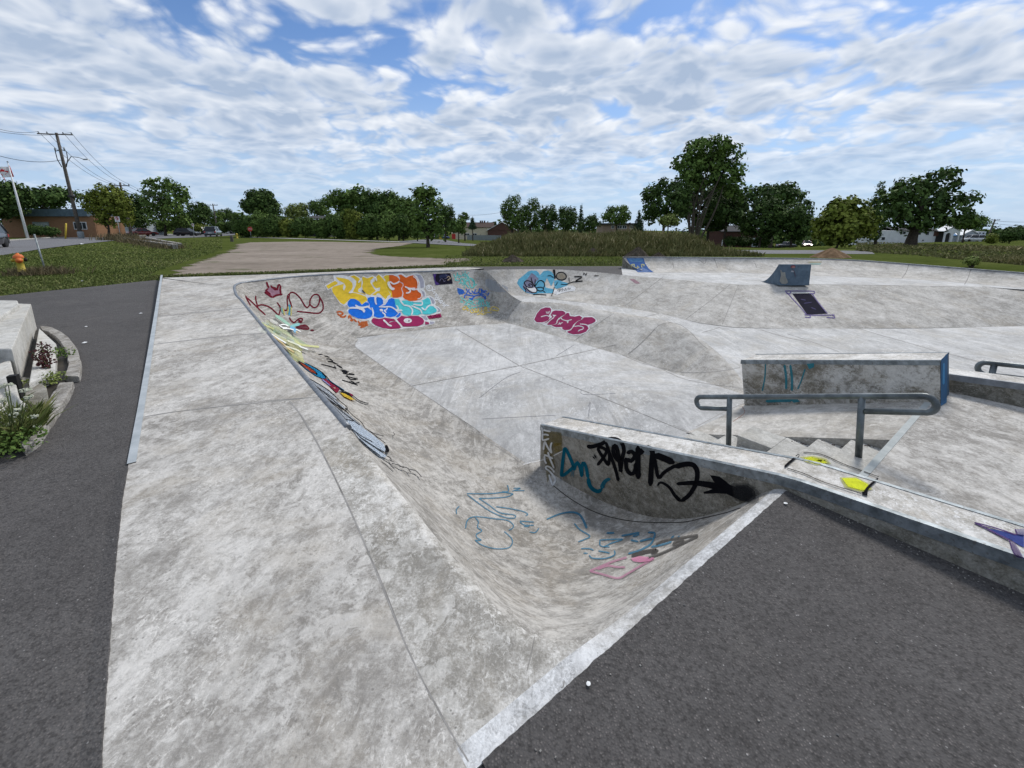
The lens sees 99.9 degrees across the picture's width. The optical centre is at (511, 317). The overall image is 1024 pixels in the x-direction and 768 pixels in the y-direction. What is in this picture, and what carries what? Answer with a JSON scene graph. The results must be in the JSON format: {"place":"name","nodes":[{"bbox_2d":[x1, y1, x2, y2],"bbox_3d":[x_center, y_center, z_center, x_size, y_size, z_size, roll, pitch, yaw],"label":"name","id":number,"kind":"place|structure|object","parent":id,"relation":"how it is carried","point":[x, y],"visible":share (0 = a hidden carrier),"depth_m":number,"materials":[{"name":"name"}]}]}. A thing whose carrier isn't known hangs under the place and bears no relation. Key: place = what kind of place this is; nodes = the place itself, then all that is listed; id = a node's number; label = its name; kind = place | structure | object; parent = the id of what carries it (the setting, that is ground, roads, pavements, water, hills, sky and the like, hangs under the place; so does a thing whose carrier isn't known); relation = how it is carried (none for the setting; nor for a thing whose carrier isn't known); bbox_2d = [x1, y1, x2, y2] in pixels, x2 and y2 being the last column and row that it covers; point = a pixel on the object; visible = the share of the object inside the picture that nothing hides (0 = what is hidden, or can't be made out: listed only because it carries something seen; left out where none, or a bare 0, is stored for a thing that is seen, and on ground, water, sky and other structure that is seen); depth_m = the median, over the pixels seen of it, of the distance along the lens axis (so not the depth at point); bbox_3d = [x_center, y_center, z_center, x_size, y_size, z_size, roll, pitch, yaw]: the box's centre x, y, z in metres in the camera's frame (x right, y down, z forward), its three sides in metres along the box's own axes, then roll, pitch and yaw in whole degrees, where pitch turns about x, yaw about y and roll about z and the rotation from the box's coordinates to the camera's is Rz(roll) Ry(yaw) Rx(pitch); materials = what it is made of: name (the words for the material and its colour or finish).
{"place":"outdoors","nodes":[
{"label":"outdoors","id":0,"kind":"place"},
{"bbox_2d":[78,468,127,767],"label":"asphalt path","id":1,"kind":"structure","parent":0,"point":[91,749],"depth_m":1.67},
{"bbox_2d":[0,233,234,254],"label":"road","id":2,"kind":"structure","parent":0,"point":[17,246],"depth_m":40.98,"materials":[{"name":"asphalt"}]},
{"bbox_2d":[0,223,9,246],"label":"parked van","id":3,"kind":"object","parent":2,"relation":"on","point":[4,239],"visible":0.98,"depth_m":30.67,"materials":[{"name":"paint"}]},
{"bbox_2d":[173,228,200,235],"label":"car","id":4,"kind":"object","parent":2,"relation":"on","point":[182,231],"visible":0.98,"depth_m":81.64,"materials":[{"name":"paint"}]},
{"bbox_2d":[203,226,221,236],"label":"car","id":5,"kind":"object","parent":2,"relation":"on","point":[212,230],"visible":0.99,"depth_m":74.65,"materials":[{"name":"paint"}]},
{"bbox_2d":[170,242,468,274],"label":"gravel lot","id":6,"kind":"structure","parent":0,"point":[265,256],"depth_m":20.73,"materials":[{"name":"gravel"}]},
{"bbox_2d":[399,239,475,245],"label":"driveway","id":7,"kind":"structure","parent":0,"point":[434,241],"depth_m":52.93,"materials":[{"name":"concrete"}]},
{"bbox_2d":[0,280,1023,767],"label":"asphalt path","id":8,"kind":"structure","parent":0,"point":[810,602],"depth_m":1.70,"materials":[{"name":"asphalt"}]},
{"bbox_2d":[20,329,67,401],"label":"bed soil","id":9,"kind":"structure","parent":8,"relation":"on","point":[62,365],"depth_m":4.95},
{"bbox_2d":[0,424,47,458],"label":"leafy weed","id":10,"kind":"object","parent":9,"relation":"on","point":[12,448],"visible":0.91,"depth_m":3.03,"materials":[{"name":"green plant"}]},
{"bbox_2d":[0,390,78,450],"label":"bed weeds","id":11,"kind":"object","parent":9,"relation":"on","point":[44,411],"visible":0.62,"depth_m":3.31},
{"bbox_2d":[0,383,33,432],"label":"wildflower","id":12,"kind":"object","parent":11,"relation":"on","point":[3,400],"visible":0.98,"depth_m":3.08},
{"bbox_2d":[28,341,56,368],"bbox_3d":[-4.931,0.438,4.521,0.181,0.383,0.166,0,12,0],"label":"dock plant","id":13,"kind":"object","parent":9,"relation":"on","point":[43,360],"visible":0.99,"depth_m":4.50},
{"bbox_2d":[20,382,74,455],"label":"curb","id":14,"kind":"structure","parent":8,"relation":"on","point":[63,395],"depth_m":3.75,"materials":[{"name":"concrete"}]},
{"bbox_2d":[40,326,81,381],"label":"curb","id":15,"kind":"structure","parent":8,"relation":"on","point":[74,372],"depth_m":5.17,"materials":[{"name":"concrete"}]},
{"bbox_2d":[511,496,1015,758],"bbox_3d":[1.183,1.391,1.156,2.659,0.007,1.799,-9,15,-36],"label":"stone grit","id":16,"kind":"object","parent":8,"relation":"on","point":[540,750],"visible":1,"depth_m":1.94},
{"bbox_2d":[0,229,1023,407],"bbox_3d":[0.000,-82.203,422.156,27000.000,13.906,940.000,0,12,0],"label":"grass ground","id":17,"kind":"structure","parent":0,"point":[422,250],"depth_m":23.54,"materials":[{"name":"plant"}]},
{"bbox_2d":[0,360,27,452],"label":"concrete footing","id":18,"kind":"object","parent":17,"relation":"on","point":[7,375],"visible":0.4,"depth_m":3.79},
{"bbox_2d":[0,161,28,237],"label":"flagpole","id":19,"kind":"object","parent":17,"relation":"on","point":[5,171],"visible":0.98,"depth_m":51.85,"materials":[{"name":"metal"}]},
{"bbox_2d":[0,304,36,381],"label":"concrete block","id":20,"kind":"structure","parent":17,"relation":"on","point":[18,327],"depth_m":5.06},
{"bbox_2d":[0,300,19,321],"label":"concrete block","id":21,"kind":"structure","parent":20,"relation":"on","point":[8,308],"depth_m":6.14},
{"bbox_2d":[0,179,37,221],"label":"broadleaf tree","id":22,"kind":"object","parent":17,"relation":"on","point":[9,208],"visible":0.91,"depth_m":60.72,"materials":[{"name":"green plant"}]},
{"bbox_2d":[10,253,27,275],"bbox_3d":[-15.796,-1.692,13.835,0.344,0.735,0.345,-2,12,0],"label":"fire hydrant","id":23,"kind":"object","parent":17,"relation":"on","point":[19,259],"visible":0.85,"depth_m":13.76,"materials":[{"name":"yellow metal"}]},
{"bbox_2d":[21,377,48,407],"bbox_3d":[-4.482,0.819,4.079,1.324,0.280,0.143,10,16,39],"label":"rock","id":24,"kind":"object","parent":17,"relation":"on","point":[40,391],"visible":0.33,"depth_m":3.98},
{"bbox_2d":[29,329,57,388],"bbox_3d":[-5.581,0.540,5.183,3.056,0.354,0.168,12,17,43],"label":"concrete footing","id":25,"kind":"object","parent":17,"relation":"on","point":[38,371],"visible":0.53,"depth_m":4.58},
{"bbox_2d":[0,264,95,276],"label":"dry tuft","id":26,"kind":"object","parent":17,"relation":"on","point":[43,270],"visible":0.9,"depth_m":13.91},
{"bbox_2d":[21,184,80,208],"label":"broadleaf tree","id":27,"kind":"object","parent":17,"relation":"on","point":[54,197],"visible":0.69,"depth_m":87.18,"materials":[{"name":"green plant"}]},
{"bbox_2d":[40,225,61,236],"bbox_3d":[-66.290,-12.197,61.898,2.428,1.968,1.845,-8,14,-32],"label":"shrub","id":28,"kind":"object","parent":17,"relation":"on","point":[47,231],"visible":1,"depth_m":61.57,"materials":[{"name":"green plant"}]},
{"bbox_2d":[37,131,88,237],"bbox_3d":[-59.663,-17.614,58.623,5.636,14.179,0.818,-1,12,-5],"label":"utility pole","id":29,"kind":"object","parent":17,"relation":"on","point":[80,233],"visible":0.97,"depth_m":58.29,"materials":[{"name":"brown wood"}]},
{"bbox_2d":[2,209,125,237],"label":"brick building","id":30,"kind":"structure","parent":17,"relation":"on","point":[57,218],"depth_m":65.47,"materials":[{"name":"brown brick"}]},
{"bbox_2d":[76,182,135,235],"bbox_3d":[-57.474,-15.051,61.185,6.583,7.885,5.152,0,12,0],"label":"broadleaf tree","id":31,"kind":"object","parent":17,"relation":"on","point":[104,203],"visible":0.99,"depth_m":60.10,"materials":[{"name":"green plant"}]},
{"bbox_2d":[0,238,222,294],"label":"lawn tufts","id":32,"kind":"object","parent":17,"relation":"on","point":[23,286],"visible":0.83,"depth_m":17.00,"materials":[{"name":"plant"}]},
{"bbox_2d":[89,232,157,240],"bbox_3d":[-45.233,-9.438,50.042,7.293,0.998,3.784,0,12,0],"label":"dry grass clump","id":33,"kind":"object","parent":17,"relation":"on","point":[118,235],"visible":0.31,"depth_m":49.72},
{"bbox_2d":[123,192,150,227],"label":"broadleaf tree","id":34,"kind":"object","parent":17,"relation":"on","point":[140,220],"visible":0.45,"depth_m":82.93,"materials":[{"name":"green plant"}]},
{"bbox_2d":[107,236,191,248],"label":"dry grass","id":35,"kind":"structure","parent":17,"relation":"on","point":[136,241],"depth_m":34.94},
{"bbox_2d":[137,175,194,235],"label":"broadleaf tree","id":36,"kind":"object","parent":17,"relation":"on","point":[164,206],"visible":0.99,"depth_m":80.47,"materials":[{"name":"green plant"}]},
{"bbox_2d":[186,200,212,226],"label":"broadleaf tree","id":37,"kind":"object","parent":17,"relation":"on","point":[199,212],"visible":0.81,"depth_m":96.40,"materials":[{"name":"green plant"}]},
{"bbox_2d":[206,209,225,225],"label":"broadleaf tree","id":38,"kind":"object","parent":17,"relation":"on","point":[220,216],"visible":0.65,"depth_m":111.19,"materials":[{"name":"green plant"}]},
{"bbox_2d":[231,213,253,237],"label":"hedge tree","id":39,"kind":"object","parent":17,"relation":"on","point":[238,225],"visible":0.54,"depth_m":67.95,"materials":[{"name":"green plant"}]},
{"bbox_2d":[242,209,270,236],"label":"hedge tree","id":40,"kind":"object","parent":17,"relation":"on","point":[253,222],"visible":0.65,"depth_m":66.97,"materials":[{"name":"green plant"}]},
{"bbox_2d":[238,187,281,236],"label":"maple tree","id":41,"kind":"object","parent":17,"relation":"on","point":[263,201],"visible":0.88,"depth_m":72.30,"materials":[{"name":"green plant"}]},
{"bbox_2d":[259,212,282,237],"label":"hedge tree","id":42,"kind":"object","parent":17,"relation":"on","point":[269,225],"visible":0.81,"depth_m":66.11,"materials":[{"name":"green plant"}]},
{"bbox_2d":[277,217,298,237],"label":"hedge tree","id":43,"kind":"object","parent":17,"relation":"on","point":[284,231],"visible":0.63,"depth_m":65.85,"materials":[{"name":"green plant"}]},
{"bbox_2d":[281,202,309,220],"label":"broadleaf tree","id":44,"kind":"object","parent":17,"relation":"on","point":[293,211],"visible":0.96,"depth_m":92.16,"materials":[{"name":"green plant"}]},
{"bbox_2d":[287,216,314,237],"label":"hedge tree","id":45,"kind":"object","parent":17,"relation":"on","point":[302,225],"visible":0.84,"depth_m":65.11,"materials":[{"name":"green plant"}]},
{"bbox_2d":[307,199,331,215],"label":"broadleaf tree","id":46,"kind":"object","parent":17,"relation":"on","point":[317,208],"visible":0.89,"depth_m":93.88,"materials":[{"name":"green plant"}]},
{"bbox_2d":[309,217,331,238],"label":"hedge tree","id":47,"kind":"object","parent":17,"relation":"on","point":[317,228],"visible":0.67,"depth_m":64.86,"materials":[{"name":"green plant"}]},
{"bbox_2d":[322,212,349,238],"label":"hedge tree","id":48,"kind":"object","parent":17,"relation":"on","point":[330,221],"visible":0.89,"depth_m":63.75,"materials":[{"name":"green plant"}]},
{"bbox_2d":[321,183,368,238],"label":"broadleaf tree","id":49,"kind":"object","parent":17,"relation":"on","point":[342,200],"visible":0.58,"depth_m":73.48,"materials":[{"name":"green plant"}]},
{"bbox_2d":[340,208,365,239],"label":"hedge tree","id":50,"kind":"object","parent":17,"relation":"on","point":[352,217],"visible":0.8,"depth_m":63.53,"materials":[{"name":"green plant"}]},
{"bbox_2d":[353,213,379,239],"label":"hedge tree","id":51,"kind":"object","parent":17,"relation":"on","point":[364,226],"visible":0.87,"depth_m":62.69,"materials":[{"name":"green plant"}]},
{"bbox_2d":[354,188,399,239],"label":"broadleaf tree","id":52,"kind":"object","parent":17,"relation":"on","point":[374,202],"visible":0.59,"depth_m":71.15,"materials":[{"name":"green plant"}]},
{"bbox_2d":[372,209,395,240],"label":"hedge tree","id":53,"kind":"object","parent":17,"relation":"on","point":[384,221],"visible":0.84,"depth_m":62.18,"materials":[{"name":"green plant"}]},
{"bbox_2d":[147,255,621,277],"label":"verge grass","id":54,"kind":"structure","parent":17,"relation":"on","point":[544,263],"depth_m":17.18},
{"bbox_2d":[382,195,414,239],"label":"broadleaf tree","id":55,"kind":"object","parent":17,"relation":"on","point":[399,205],"visible":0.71,"depth_m":68.15,"materials":[{"name":"green plant"}]},
{"bbox_2d":[391,211,413,240],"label":"hedge tree","id":56,"kind":"object","parent":17,"relation":"on","point":[400,223],"visible":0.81,"depth_m":61.77,"materials":[{"name":"green plant"}]},
{"bbox_2d":[406,183,446,246],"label":"maple tree","id":57,"kind":"object","parent":17,"relation":"on","point":[422,222],"visible":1,"depth_m":31.81,"materials":[{"name":"green plant"}]},
{"bbox_2d":[440,203,455,241],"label":"broadleaf tree","id":58,"kind":"object","parent":17,"relation":"on","point":[448,213],"visible":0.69,"depth_m":58.00,"materials":[{"name":"green plant"}]},
{"bbox_2d":[448,218,469,242],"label":"broadleaf tree","id":59,"kind":"object","parent":17,"relation":"on","point":[458,227],"visible":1,"depth_m":50.48,"materials":[{"name":"green plant"}]},
{"bbox_2d":[452,221,515,238],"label":"brown house","id":60,"kind":"structure","parent":17,"relation":"on","point":[487,228],"depth_m":147.05,"materials":[{"name":"beige"}]},
{"bbox_2d":[0,210,1021,247],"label":"distant woodland","id":61,"kind":"object","parent":17,"relation":"on","point":[779,240],"visible":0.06,"depth_m":183.98,"materials":[{"name":"green plant"}]},
{"bbox_2d":[500,194,524,233],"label":"broadleaf tree","id":62,"kind":"object","parent":17,"relation":"on","point":[511,215],"visible":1,"depth_m":73.37,"materials":[{"name":"green plant"}]},
{"bbox_2d":[518,197,540,232],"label":"broadleaf tree","id":63,"kind":"object","parent":17,"relation":"on","point":[528,215],"visible":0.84,"depth_m":75.23,"materials":[{"name":"green plant"}]},
{"bbox_2d":[536,204,557,231],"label":"broadleaf tree","id":64,"kind":"object","parent":17,"relation":"on","point":[549,215],"visible":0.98,"depth_m":71.58,"materials":[{"name":"green plant"}]},
{"bbox_2d":[554,205,579,231],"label":"broadleaf tree","id":65,"kind":"object","parent":17,"relation":"on","point":[568,220],"visible":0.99,"depth_m":70.42,"materials":[{"name":"green plant"}]},
{"bbox_2d":[577,213,600,232],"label":"broadleaf tree","id":66,"kind":"object","parent":17,"relation":"on","point":[592,223],"visible":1,"depth_m":65.96,"materials":[{"name":"green plant"}]},
{"bbox_2d":[461,227,765,255],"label":"tall weeds","id":67,"kind":"object","parent":17,"relation":"on","point":[543,242],"visible":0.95,"depth_m":23.90,"materials":[{"name":"plant"}]},
{"bbox_2d":[596,223,634,234],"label":"tan brick house","id":68,"kind":"structure","parent":17,"relation":"on","point":[612,227],"depth_m":122.38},
{"bbox_2d":[600,205,631,229],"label":"broadleaf tree","id":69,"kind":"object","parent":17,"relation":"on","point":[622,215],"visible":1,"depth_m":93.23,"materials":[{"name":"green plant"}]},
{"bbox_2d":[622,247,648,257],"bbox_3d":[6.166,-3.186,21.261,1.469,0.598,0.882,0,12,0],"label":"earth heap","id":70,"kind":"object","parent":17,"relation":"on","point":[638,252],"visible":0.91,"depth_m":21.12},
{"bbox_2d":[640,175,693,231],"bbox_3d":[19.965,-13.580,55.472,6.572,9.062,5.659,7,14,30],"label":"broadleaf tree","id":71,"kind":"object","parent":17,"relation":"on","point":[678,199],"visible":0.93,"depth_m":53.99,"materials":[{"name":"green plant"}]},
{"bbox_2d":[657,213,680,232],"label":"broadleaf tree","id":72,"kind":"object","parent":17,"relation":"on","point":[670,220],"visible":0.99,"depth_m":50.23,"materials":[{"name":"green plant"}]},
{"bbox_2d":[669,133,752,237],"bbox_3d":[26.369,-16.646,57.606,10.567,14.619,6.618,0,12,0],"label":"maple tree","id":73,"kind":"object","parent":17,"relation":"on","point":[690,168],"visible":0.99,"depth_m":56.49,"materials":[{"name":"green plant"}]},
{"bbox_2d":[680,185,751,241],"bbox_3d":[30.096,-15.641,66.256,11.991,9.826,10.502,0,12,0],"label":"broadleaf tree","id":74,"kind":"object","parent":17,"relation":"on","point":[713,226],"visible":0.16,"depth_m":63.91,"materials":[{"name":"green plant"}]},
{"bbox_2d":[702,193,752,246],"bbox_3d":[30.525,-13.570,60.511,6.837,7.709,6.426,0,12,0],"label":"broadleaf tree","id":75,"kind":"object","parent":17,"relation":"on","point":[724,210],"visible":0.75,"depth_m":59.23,"materials":[{"name":"green plant"}]},
{"bbox_2d":[706,225,757,247],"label":"red brick house","id":76,"kind":"structure","parent":17,"relation":"on","point":[717,236],"depth_m":94.93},
{"bbox_2d":[735,194,788,247],"bbox_3d":[32.781,-12.518,56.420,5.978,7.169,5.064,0,12,0],"label":"maple tree","id":77,"kind":"object","parent":17,"relation":"on","point":[766,221],"visible":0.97,"depth_m":55.82,"materials":[{"name":"green plant"}]},
{"bbox_2d":[746,180,809,247],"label":"broadleaf tree","id":78,"kind":"object","parent":17,"relation":"on","point":[788,193],"visible":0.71,"depth_m":82.66,"materials":[{"name":"green plant"}]},
{"bbox_2d":[776,199,817,247],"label":"maple tree","id":79,"kind":"object","parent":17,"relation":"on","point":[797,222],"visible":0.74,"depth_m":54.38,"materials":[{"name":"green plant"}]},
{"bbox_2d":[810,248,851,257],"bbox_3d":[15.993,-3.192,21.410,2.216,0.527,1.331,0,12,0],"label":"sand heap","id":80,"kind":"object","parent":17,"relation":"on","point":[831,253],"visible":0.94,"depth_m":21.17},
{"bbox_2d":[808,194,882,247],"bbox_3d":[25.564,-7.240,32.930,4.525,4.225,4.334,6,13,25],"label":"broadleaf tree","id":81,"kind":"object","parent":17,"relation":"on","point":[845,221],"visible":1,"depth_m":32.31,"materials":[{"name":"green plant"}]},
{"bbox_2d":[866,180,887,244],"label":"poplar tree","id":82,"kind":"object","parent":17,"relation":"on","point":[875,207],"visible":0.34,"depth_m":52.98,"materials":[{"name":"green plant"}]},
{"bbox_2d":[848,226,962,244],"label":"white building","id":83,"kind":"structure","parent":17,"relation":"on","point":[889,235],"depth_m":116.03,"materials":[{"name":"paint"}]},
{"bbox_2d":[875,165,985,245],"bbox_3d":[39.200,-10.424,40.915,8.961,7.594,5.245,0,12,0],"label":"oak tree","id":84,"kind":"object","parent":17,"relation":"on","point":[928,210],"visible":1,"depth_m":39.80,"materials":[{"name":"green plant"}]},
{"bbox_2d":[854,242,1023,264],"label":"rough growth","id":85,"kind":"object","parent":17,"relation":"on","point":[1016,256],"visible":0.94,"depth_m":26.01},
{"bbox_2d":[934,229,985,241],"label":"blue roofed house","id":86,"kind":"structure","parent":17,"relation":"on","point":[970,232],"depth_m":121.82,"materials":[{"name":"grey"}]},
{"bbox_2d":[941,213,992,242],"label":"broadleaf tree","id":87,"kind":"object","parent":17,"relation":"on","point":[979,221],"visible":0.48,"depth_m":78.72,"materials":[{"name":"green plant"}]},
{"bbox_2d":[960,256,983,267],"bbox_3d":[17.602,-2.070,16.454,0.692,0.656,0.579,0,12,0],"label":"shrub","id":88,"kind":"object","parent":17,"relation":"on","point":[972,261],"visible":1,"depth_m":16.36,"materials":[{"name":"green plant"}]},
{"bbox_2d":[998,227,1023,243],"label":"broadleaf tree","id":89,"kind":"object","parent":17,"relation":"on","point":[1008,235],"visible":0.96,"depth_m":58.62,"materials":[{"name":"green plant"}]},
{"bbox_2d":[0,0,1023,230],"label":"sky","id":90,"kind":"structure","parent":0,"point":[591,103],"materials":[{"name":"blue"}]},
{"bbox_2d":[472,266,621,274],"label":"asphalt path","id":91,"kind":"structure","parent":0,"point":[611,269],"depth_m":16.04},
{"bbox_2d":[102,259,1023,767],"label":"skate bowl","id":92,"kind":"object","parent":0,"point":[422,563],"visible":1,"depth_m":3.14,"materials":[{"name":"concrete"}]},
{"bbox_2d":[127,275,162,463],"bbox_3d":[-6.590,-0.088,7.989,0.057,0.206,13.040,-9,15,-37],"label":"slab edge angle","id":93,"kind":"object","parent":92,"relation":"attached to","point":[134,447],"visible":0.99,"depth_m":4.12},
{"bbox_2d":[233,270,455,429],"bbox_3d":[-4.242,-0.341,9.002,5.883,0.162,11.353,0,12,0],"label":"coping pipe","id":94,"kind":"object","parent":92,"relation":"on","point":[330,406],"visible":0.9,"depth_m":5.75,"materials":[{"name":"metal"}]},
{"bbox_2d":[540,416,1023,593],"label":"grind ledge","id":95,"kind":"object","parent":92,"relation":"on","point":[651,474],"visible":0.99,"depth_m":2.95,"materials":[{"name":"concrete"}]},
{"bbox_2d":[684,426,880,495],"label":"concrete stairs","id":96,"kind":"structure","parent":92,"relation":"on","point":[817,450],"depth_m":3.51,"materials":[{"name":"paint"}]},
{"bbox_2d":[694,393,940,457],"bbox_3d":[2.301,0.856,3.558,0.046,0.972,1.675,-9,15,-37],"label":"handrail","id":97,"kind":"object","parent":96,"relation":"on","point":[933,409],"visible":0.98,"depth_m":3.18,"materials":[{"name":"metal"}]},
{"bbox_2d":[762,264,810,284],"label":"kicker ramp","id":98,"kind":"structure","parent":92,"relation":"on","point":[790,274],"depth_m":11.50,"materials":[{"name":"blue paint"}]},
{"bbox_2d":[622,257,1023,290],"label":"quarter pipe","id":99,"kind":"object","parent":92,"relation":"on","point":[850,268],"visible":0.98,"depth_m":14.79,"materials":[{"name":"concrete"}]},
{"bbox_2d":[740,352,948,405],"bbox_3d":[3.506,0.843,4.729,0.459,1.260,1.811,-9,15,-37],"label":"grind ledge","id":100,"kind":"object","parent":92,"relation":"on","point":[836,373],"visible":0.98,"depth_m":4.49,"materials":[{"name":"concrete"}]},
{"bbox_2d":[859,402,930,476],"bbox_3d":[2.961,0.947,3.314,2.166,0.053,0.043,-9,15,-37],"label":"deck edge angle","id":101,"kind":"object","parent":92,"relation":"attached to","point":[876,460],"visible":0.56,"depth_m":3.19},
{"bbox_2d":[949,368,1023,407],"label":"grind ledge","id":102,"kind":"object","parent":92,"relation":"on","point":[1005,389],"depth_m":4.01,"materials":[{"name":"concrete"}]},
{"bbox_2d":[974,360,1023,376],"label":"handrail","id":103,"kind":"object","parent":92,"relation":"on","point":[994,365],"visible":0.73,"depth_m":4.62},
{"bbox_2d":[482,491,795,767],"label":"concrete edge","id":104,"kind":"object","parent":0,"point":[527,734],"depth_m":1.65,"materials":[{"name":"concrete"}]},
{"bbox_2d":[743,250,873,253],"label":"road","id":105,"kind":"structure","parent":0,"point":[801,252],"depth_m":25.60,"materials":[{"name":"asphalt"}]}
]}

